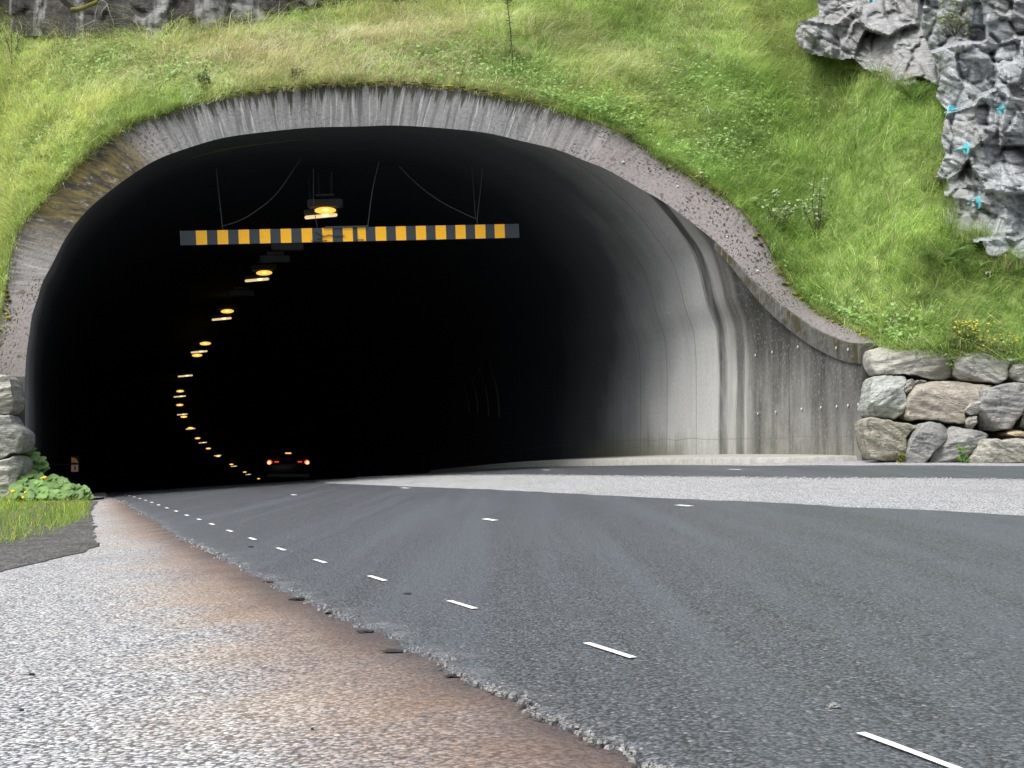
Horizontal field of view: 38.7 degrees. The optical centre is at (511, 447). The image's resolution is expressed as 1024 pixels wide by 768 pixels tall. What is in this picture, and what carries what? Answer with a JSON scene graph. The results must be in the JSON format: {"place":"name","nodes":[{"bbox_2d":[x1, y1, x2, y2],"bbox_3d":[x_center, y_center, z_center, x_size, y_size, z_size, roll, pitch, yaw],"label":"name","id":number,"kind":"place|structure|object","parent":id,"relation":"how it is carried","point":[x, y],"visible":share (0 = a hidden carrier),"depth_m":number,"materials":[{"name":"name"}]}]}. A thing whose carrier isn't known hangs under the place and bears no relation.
{"place":"outdoors","nodes":[
{"label":"outdoors","id":0,"kind":"place"},
{"bbox_2d":[0,489,93,544],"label":"verge","id":1,"kind":"structure","parent":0,"point":[33,505],"depth_m":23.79,"materials":[{"name":"plant"}]},
{"bbox_2d":[0,455,33,499],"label":"boulder","id":2,"kind":"object","parent":1,"relation":"on","point":[12,468],"visible":0.69,"depth_m":26.00,"materials":[{"name":"grey stone"}]},
{"bbox_2d":[0,415,35,458],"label":"boulder","id":3,"kind":"object","parent":2,"relation":"on","point":[17,436],"visible":0.99,"depth_m":26.08,"materials":[{"name":"grey stone"}]},
{"bbox_2d":[0,375,24,414],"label":"boulder","id":4,"kind":"object","parent":3,"relation":"on","point":[12,400],"visible":0.98,"depth_m":26.34,"materials":[{"name":"grey stone"}]},
{"bbox_2d":[19,446,49,479],"bbox_3d":[-8.874,0.277,27.118,0.587,0.931,0.409,0,0,0],"label":"leafy plant","id":5,"kind":"object","parent":2,"relation":"on","point":[41,464],"visible":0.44,"depth_m":27.04,"materials":[{"name":"green plant"}]},
{"bbox_2d":[7,469,93,502],"bbox_3d":[-8.366,0.786,25.763,1.580,0.886,1.996,0,0,0],"label":"leafy plant","id":6,"kind":"object","parent":1,"relation":"on","point":[40,485],"visible":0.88,"depth_m":26.08,"materials":[{"name":"green plant"}]},
{"bbox_2d":[0,499,99,571],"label":"gravel","id":7,"kind":"structure","parent":0,"point":[75,538],"depth_m":10.70,"materials":[{"name":"grey gravel"}]},
{"bbox_2d":[22,492,105,499],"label":"walkway","id":8,"kind":"structure","parent":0,"point":[99,495],"depth_m":31.74,"materials":[{"name":"concrete"}]},
{"bbox_2d":[0,460,1023,767],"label":"old road","id":9,"kind":"structure","parent":0,"point":[132,638],"depth_m":3.66,"materials":[{"name":"grey asphalt"}]},
{"bbox_2d":[288,597,306,600],"bbox_3d":[-0.759,0.543,5.254,0.100,0.012,0.054,0,0,12],"label":"asphalt flake","id":10,"kind":"object","parent":9,"relation":"on","point":[299,598],"visible":0.73,"depth_m":5.24,"materials":[{"name":"grey asphalt"}]},
{"bbox_2d":[356,630,373,632],"bbox_3d":[-0.417,0.522,4.153,0.056,0.010,0.029,0,0,7],"label":"asphalt flake","id":11,"kind":"object","parent":9,"relation":"on","point":[365,631],"visible":1,"depth_m":4.15,"materials":[{"name":"grey asphalt"}]},
{"bbox_2d":[380,649,407,652],"bbox_3d":[-0.295,0.515,3.701,0.088,0.012,0.036,0,0,15],"label":"asphalt flake","id":12,"kind":"object","parent":9,"relation":"on","point":[393,651],"visible":0.89,"depth_m":3.69,"materials":[{"name":"grey asphalt"}]},
{"bbox_2d":[444,674,460,677],"bbox_3d":[-0.125,0.505,3.232,0.056,0.008,0.022,0,0,-1],"label":"asphalt flake","id":13,"kind":"object","parent":9,"relation":"on","point":[452,675],"visible":0.75,"depth_m":3.23,"materials":[{"name":"grey asphalt"}]},
{"bbox_2d":[118,474,1020,767],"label":"crumbs","id":14,"kind":"object","parent":9,"relation":"on","point":[590,734],"visible":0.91,"depth_m":3.01,"materials":[{"name":"asphalt"}]},
{"bbox_2d":[430,454,856,472],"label":"walkway","id":15,"kind":"structure","parent":9,"relation":"on","point":[689,459],"depth_m":28.40,"materials":[{"name":"concrete"}]},
{"bbox_2d":[371,465,1023,478],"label":"side lane","id":16,"kind":"structure","parent":9,"relation":"on","point":[903,471],"depth_m":19.08,"materials":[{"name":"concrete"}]},
{"bbox_2d":[854,417,916,461],"bbox_3d":[5.708,-0.122,22.418,0.898,0.691,1.266,0,0,0],"label":"boulder","id":17,"kind":"object","parent":9,"relation":"on","point":[880,440],"visible":0.98,"depth_m":21.83,"materials":[{"name":"grey stone"}]},
{"bbox_2d":[857,375,906,418],"bbox_3d":[5.769,-0.785,22.853,0.657,0.690,1.352,0,0,0],"label":"boulder","id":18,"kind":"object","parent":17,"relation":"on","point":[883,397],"visible":0.99,"depth_m":22.30,"materials":[{"name":"grey stone"}]},
{"bbox_2d":[896,453,906,462],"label":"weed","id":19,"kind":"object","parent":9,"relation":"on","point":[901,456],"visible":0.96,"depth_m":21.49,"materials":[{"name":"green plant"}]},
{"bbox_2d":[904,422,947,462],"bbox_3d":[6.270,-0.072,22.381,0.793,0.650,1.589,0,0,0],"label":"boulder","id":20,"kind":"object","parent":9,"relation":"on","point":[925,440],"visible":0.94,"depth_m":21.64,"materials":[{"name":"grey stone"}]},
{"bbox_2d":[927,426,987,462],"bbox_3d":[6.716,-0.039,22.386,0.979,0.596,1.410,0,0,0],"label":"boulder","id":21,"kind":"object","parent":9,"relation":"on","point":[947,451],"visible":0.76,"depth_m":21.75,"materials":[{"name":"grey stone"}]},
{"bbox_2d":[948,416,976,428],"bbox_3d":[6.929,-0.382,22.597,0.198,0.213,1.390,0,0,0],"label":"boulder","id":22,"kind":"object","parent":21,"relation":"on","point":[970,422],"visible":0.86,"depth_m":21.96,"materials":[{"name":"grey stone"}]},
{"bbox_2d":[964,401,980,415],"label":"boulder","id":23,"kind":"object","parent":22,"relation":"on","point":[972,409],"visible":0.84,"depth_m":21.92,"materials":[{"name":"grey stone"}]},
{"bbox_2d":[956,444,971,462],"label":"weed","id":24,"kind":"object","parent":9,"relation":"on","point":[963,458],"visible":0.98,"depth_m":21.43,"materials":[{"name":"green plant"}]},
{"bbox_2d":[968,438,1023,462],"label":"boulder","id":25,"kind":"object","parent":9,"relation":"on","point":[996,450],"visible":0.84,"depth_m":21.37,"materials":[{"name":"grey stone"}]},
{"bbox_2d":[0,0,1023,367],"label":"hillside","id":26,"kind":"structure","parent":0,"point":[846,190],"depth_m":30.25,"materials":[{"name":"green plant"}]},
{"bbox_2d":[3,11,23,65],"bbox_3d":[-12.280,-10.005,35.959,0.598,1.472,0.444,0,0,23],"label":"sapling","id":27,"kind":"object","parent":26,"relation":"on","point":[16,48],"visible":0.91,"depth_m":35.89,"materials":[{"name":"green plant"}]},
{"bbox_2d":[70,0,113,31],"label":"dead branch","id":28,"kind":"object","parent":26,"relation":"on","point":[90,4],"visible":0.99,"depth_m":33.52,"materials":[{"name":"brown plant"}]},
{"bbox_2d":[194,66,210,90],"bbox_3d":[-6.422,-7.626,30.231,0.366,0.589,0.377,0,0,-21],"label":"shrub","id":29,"kind":"object","parent":26,"relation":"on","point":[203,78],"visible":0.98,"depth_m":30.19,"materials":[{"name":"green plant"}]},
{"bbox_2d":[0,0,419,43],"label":"cliff","id":30,"kind":"structure","parent":26,"relation":"on","point":[154,13],"depth_m":34.11,"materials":[{"name":"grey stone"}]},
{"bbox_2d":[291,65,304,83],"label":"shrub","id":31,"kind":"object","parent":26,"relation":"on","point":[293,71],"visible":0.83,"depth_m":30.13,"materials":[{"name":"green plant"}]},
{"bbox_2d":[0,83,878,492],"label":"tunnel portal","id":32,"kind":"object","parent":26,"relation":"in","point":[608,303],"visible":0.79,"depth_m":36.03,"materials":[{"name":"concrete"}]},
{"bbox_2d":[50,456,79,471],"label":"emergency sign","id":33,"kind":"object","parent":32,"relation":"attached to","point":[75,464],"visible":0.97,"depth_m":41.50,"materials":[{"name":"metal"}]},
{"bbox_2d":[173,386,185,397],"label":"strip lamp","id":34,"kind":"object","parent":32,"relation":"attached to","point":[179,395],"visible":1,"depth_m":91.97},
{"bbox_2d":[174,399,185,405],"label":"tunnel lamp","id":35,"kind":"object","parent":32,"relation":"hanging from","point":[179,403],"visible":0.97,"depth_m":100.93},
{"bbox_2d":[174,385,186,391],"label":"tunnel lamp","id":36,"kind":"object","parent":32,"relation":"hanging from","point":[179,389],"visible":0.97,"depth_m":93.93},
{"bbox_2d":[177,404,187,414],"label":"strip lamp","id":37,"kind":"object","parent":32,"relation":"attached to","point":[182,413],"visible":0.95,"depth_m":104.97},
{"bbox_2d":[178,411,189,417],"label":"tunnel lamp","id":38,"kind":"object","parent":32,"relation":"hanging from","point":[184,416],"visible":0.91,"depth_m":107.95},
{"bbox_2d":[178,359,193,376],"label":"strip lamp","id":39,"kind":"object","parent":32,"relation":"attached to","point":[187,374],"visible":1,"depth_m":74.97,"materials":[{"name":"white plastic"}]},
{"bbox_2d":[185,420,195,428],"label":"tunnel lamp","id":40,"kind":"object","parent":32,"relation":"hanging from","point":[190,426],"visible":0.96,"depth_m":117.93,"materials":[{"name":"yellow glass"}]},
{"bbox_2d":[188,342,205,356],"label":"tunnel lamp","id":41,"kind":"object","parent":32,"relation":"hanging from","point":[196,354],"visible":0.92,"depth_m":69.95,"materials":[{"name":"yellow glass"}]},
{"bbox_2d":[193,431,202,438],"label":"tunnel lamp","id":42,"kind":"object","parent":32,"relation":"hanging from","point":[196,435],"visible":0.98,"depth_m":127.94,"materials":[{"name":"yellow"}]},
{"bbox_2d":[190,340,207,352],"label":"strip lamp","id":43,"kind":"object","parent":32,"relation":"attached to","point":[197,350],"visible":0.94,"depth_m":66.97,"materials":[{"name":"beige glass"}]},
{"bbox_2d":[196,335,214,344],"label":"tunnel lamp","id":44,"kind":"object","parent":32,"relation":"hanging from","point":[205,341],"visible":0.98,"depth_m":64.43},
{"bbox_2d":[211,300,231,320],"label":"strip lamp","id":45,"kind":"object","parent":32,"relation":"attached to","point":[215,317],"visible":0.96,"depth_m":56.47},
{"bbox_2d":[216,298,238,312],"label":"tunnel lamp","id":46,"kind":"object","parent":32,"relation":"hanging from","point":[229,308],"visible":0.96,"depth_m":55.93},
{"bbox_2d":[228,287,254,295],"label":"unlit lamp","id":47,"kind":"object","parent":32,"relation":"attached to","point":[241,291],"visible":1,"depth_m":49.87,"materials":[{"name":"black metal"}]},
{"bbox_2d":[244,253,269,281],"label":"strip lamp","id":48,"kind":"object","parent":32,"relation":"attached to","point":[251,278],"visible":0.96,"depth_m":45.97,"materials":[{"name":"beige glass"}]},
{"bbox_2d":[251,248,277,274],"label":"tunnel lamp","id":49,"kind":"object","parent":32,"relation":"hanging from","point":[264,269],"visible":0.91,"depth_m":44.93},
{"bbox_2d":[260,251,290,262],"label":"unlit lamp","id":50,"kind":"object","parent":32,"relation":"attached to","point":[275,257],"visible":1,"depth_m":42.87,"materials":[{"name":"black metal"}]},
{"bbox_2d":[271,243,303,250],"bbox_3d":[-6.147,-5.576,40.000,0.860,0.300,0.300,0,0,0],"label":"unlit lamp","id":51,"kind":"object","parent":32,"relation":"attached to","point":[289,247],"visible":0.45,"depth_m":39.85,"materials":[{"name":"black metal"}]},
{"bbox_2d":[304,178,337,218],"bbox_3d":[-4.476,-5.815,34.057,0.780,0.928,0.265,-3,0,0],"label":"strip lamp","id":52,"kind":"object","parent":32,"relation":"attached to","point":[310,214],"visible":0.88,"depth_m":33.97,"materials":[{"name":"beige plastic"}]},
{"bbox_2d":[307,172,343,213],"bbox_3d":[-4.299,-5.865,33.562,0.800,0.978,0.415,-1,0,0],"label":"tunnel lamp","id":53,"kind":"object","parent":32,"relation":"hanging from","point":[324,206],"visible":0.98,"depth_m":33.44,"materials":[{"name":"black metal"}]},
{"bbox_2d":[180,159,518,245],"bbox_3d":[-3.449,-5.299,31.354,7.117,2.170,1.244,0,0,-7],"label":"height barrier","id":54,"kind":"object","parent":32,"relation":"hanging from","point":[326,234],"visible":0.99,"depth_m":30.80,"materials":[{"name":"metal"}]},
{"bbox_2d":[1,81,867,335],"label":"moss","id":55,"kind":"object","parent":32,"relation":"on","point":[424,83],"visible":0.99,"depth_m":28.87,"materials":[{"name":"green plant"}]},
{"bbox_2d":[468,372,477,413],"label":"conduit","id":56,"kind":"object","parent":32,"relation":"attached to","point":[475,393],"visible":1,"depth_m":46.90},
{"bbox_2d":[478,368,488,415],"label":"conduit","id":57,"kind":"object","parent":32,"relation":"attached to","point":[486,392],"visible":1,"depth_m":45.60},
{"bbox_2d":[489,364,499,416],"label":"conduit","id":58,"kind":"object","parent":32,"relation":"attached to","point":[496,390],"visible":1,"depth_m":44.36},
{"bbox_2d":[49,72,838,323],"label":"overhanging grass","id":59,"kind":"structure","parent":26,"relation":"on","point":[629,134],"depth_m":29.62,"materials":[{"name":"green plant"}]},
{"bbox_2d":[0,16,959,345],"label":"clover","id":60,"kind":"object","parent":26,"relation":"on","point":[606,112],"visible":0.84,"depth_m":30.88,"materials":[{"name":"green plant"}]},
{"bbox_2d":[504,0,515,65],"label":"sapling","id":61,"kind":"object","parent":26,"relation":"on","point":[509,23],"visible":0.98,"depth_m":31.60,"materials":[{"name":"green plant"}]},
{"bbox_2d":[696,165,707,187],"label":"shrub","id":62,"kind":"object","parent":26,"relation":"on","point":[701,176],"visible":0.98,"depth_m":28.56,"materials":[{"name":"green plant"}]},
{"bbox_2d":[751,188,798,232],"bbox_3d":[5.178,-4.609,28.507,0.898,0.947,0.864,0,0,39],"label":"shrub","id":63,"kind":"object","parent":26,"relation":"on","point":[784,212],"visible":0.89,"depth_m":28.45,"materials":[{"name":"green plant"}]},
{"bbox_2d":[796,176,828,235],"bbox_3d":[5.864,-4.666,28.285,0.599,1.355,0.575,0,0,25],"label":"shrub","id":64,"kind":"object","parent":26,"relation":"on","point":[818,217],"visible":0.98,"depth_m":28.29,"materials":[{"name":"green plant"}]},
{"bbox_2d":[795,0,941,84],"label":"rock outcrop","id":65,"kind":"object","parent":26,"relation":"on","point":[888,31],"visible":0.84,"depth_m":31.53,"materials":[{"name":"grey stone"}]},
{"bbox_2d":[775,8,1023,280],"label":"grass fringe","id":66,"kind":"object","parent":26,"relation":"on","point":[1014,261],"visible":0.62,"depth_m":25.42,"materials":[{"name":"green plant"}]},
{"bbox_2d":[886,80,938,98],"bbox_3d":[7.876,-7.091,28.840,1.152,0.323,0.813,0,0,-16],"label":"fern","id":67,"kind":"object","parent":26,"relation":"on","point":[914,83],"visible":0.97,"depth_m":28.90,"materials":[{"name":"green plant"}]},
{"bbox_2d":[917,244,976,264],"bbox_3d":[7.255,-3.226,24.336,1.170,0.319,0.816,0,0,0],"label":"fern","id":68,"kind":"object","parent":26,"relation":"on","point":[955,251],"visible":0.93,"depth_m":24.34,"materials":[{"name":"green plant"}]},
{"bbox_2d":[946,257,997,274],"bbox_3d":[7.506,-2.992,24.018,0.879,0.258,0.743,0,0,0],"label":"fern","id":69,"kind":"object","parent":26,"relation":"on","point":[959,264],"visible":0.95,"depth_m":24.03,"materials":[{"name":"green plant"}]},
{"bbox_2d":[922,0,1023,273],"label":"cliff","id":70,"kind":"structure","parent":26,"relation":"on","point":[981,69],"depth_m":25.69,"materials":[{"name":"grey stone"}]},
{"bbox_2d":[919,1,976,37],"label":"bush","id":71,"kind":"object","parent":70,"relation":"on","point":[952,29],"visible":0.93,"depth_m":26.98,"materials":[{"name":"green plant"}]},
{"bbox_2d":[944,105,960,115],"bbox_3d":[7.937,-6.077,26.271,0.334,0.210,0.198,0,0,29],"label":"rock bolt","id":72,"kind":"object","parent":70,"relation":"on","point":[951,108],"visible":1,"depth_m":26.24,"materials":[{"name":"teal metal"}]},
{"bbox_2d":[956,143,969,153],"bbox_3d":[7.843,-5.178,25.232,0.334,0.201,0.191,0,0,12],"label":"rock bolt","id":73,"kind":"object","parent":70,"relation":"attached to","point":[965,148],"visible":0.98,"depth_m":25.19,"materials":[{"name":"teal metal"}]},
{"bbox_2d":[967,196,981,208],"bbox_3d":[8.064,-4.253,25.312,0.328,0.221,0.206,0,0,15],"label":"rock bolt","id":74,"kind":"object","parent":70,"relation":"on","point":[978,202],"visible":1,"depth_m":25.27,"materials":[{"name":"teal metal"}]},
{"bbox_2d":[997,103,1004,114],"bbox_3d":[8.522,-5.869,25.332,0.287,0.230,0.254,0,0,0],"label":"rock bolt","id":75,"kind":"object","parent":70,"relation":"attached to","point":[1000,108],"visible":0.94,"depth_m":25.34,"materials":[{"name":"teal metal"}]},
{"bbox_2d":[939,319,1007,350],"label":"yellow flowers","id":76,"kind":"object","parent":26,"relation":"on","point":[965,337],"visible":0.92,"depth_m":22.69,"materials":[{"name":"green plant"}]},
{"bbox_2d":[108,477,1023,767],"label":"road","id":77,"kind":"structure","parent":0,"point":[768,635],"depth_m":4.33,"materials":[{"name":"grey asphalt"}]},
{"bbox_2d":[261,446,315,482],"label":"car","id":78,"kind":"object","parent":77,"relation":"on","point":[288,462],"visible":0.94,"depth_m":55.10,"materials":[{"name":"paint"}]},
{"bbox_2d":[828,702,840,708],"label":"stone","id":79,"kind":"object","parent":77,"relation":"on","point":[833,705],"visible":1,"depth_m":2.54,"materials":[{"name":"stone"}]},
{"bbox_2d":[873,360,1023,439],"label":"earth","id":80,"kind":"structure","parent":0,"point":[989,433],"depth_m":23.21,"materials":[{"name":"black soil"}]},
{"bbox_2d":[863,347,952,380],"bbox_3d":[6.265,-1.326,23.332,1.310,0.540,1.492,0,0,0],"label":"boulder","id":81,"kind":"object","parent":80,"relation":"on","point":[878,361],"visible":0.94,"depth_m":22.66,"materials":[{"name":"grey stone"}]},
{"bbox_2d":[900,381,991,423],"bbox_3d":[6.713,-0.695,22.755,1.457,0.672,1.435,0,0,0],"label":"boulder","id":82,"kind":"object","parent":80,"relation":"on","point":[948,402],"visible":0.96,"depth_m":22.08,"materials":[{"name":"grey stone"}]},
{"bbox_2d":[904,379,914,393],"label":"boulder","id":83,"kind":"object","parent":82,"relation":"on","point":[910,383],"visible":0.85,"depth_m":22.27,"materials":[{"name":"grey stone"}]},
{"bbox_2d":[914,380,926,384],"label":"boulder","id":84,"kind":"object","parent":82,"relation":"on","point":[917,382],"visible":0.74,"depth_m":22.48,"materials":[{"name":"grey stone"}]},
{"bbox_2d":[944,353,955,372],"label":"weed","id":85,"kind":"object","parent":82,"relation":"on","point":[950,358],"visible":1,"depth_m":22.28,"materials":[{"name":"green plant"}]},
{"bbox_2d":[973,382,1023,430],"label":"boulder","id":86,"kind":"object","parent":80,"relation":"on","point":[1001,406],"visible":0.94,"depth_m":21.88,"materials":[{"name":"grey stone"}]},
{"bbox_2d":[949,352,1009,384],"bbox_3d":[7.280,-1.249,23.099,0.893,0.524,1.332,0,0,0],"label":"boulder","id":87,"kind":"object","parent":86,"relation":"on","point":[980,370],"visible":0.94,"depth_m":22.47,"materials":[{"name":"grey stone"}]},
{"bbox_2d":[971,332,1018,356],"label":"yellow flowers","id":88,"kind":"object","parent":87,"relation":"on","point":[999,342],"visible":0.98,"depth_m":22.50,"materials":[{"name":"green plant"}]},
{"bbox_2d":[991,429,1023,438],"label":"boulder","id":89,"kind":"object","parent":80,"relation":"on","point":[1009,433],"visible":0.97,"depth_m":22.00,"materials":[{"name":"beige stone"}]},
{"bbox_2d":[1004,359,1023,382],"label":"boulder","id":90,"kind":"object","parent":80,"relation":"on","point":[1016,371],"visible":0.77,"depth_m":22.46,"materials":[{"name":"grey stone"}]},
{"bbox_2d":[1012,411,1023,428],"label":"boulder","id":91,"kind":"object","parent":80,"relation":"on","point":[1019,423],"visible":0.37,"depth_m":22.18,"materials":[{"name":"grey stone"}]}
]}

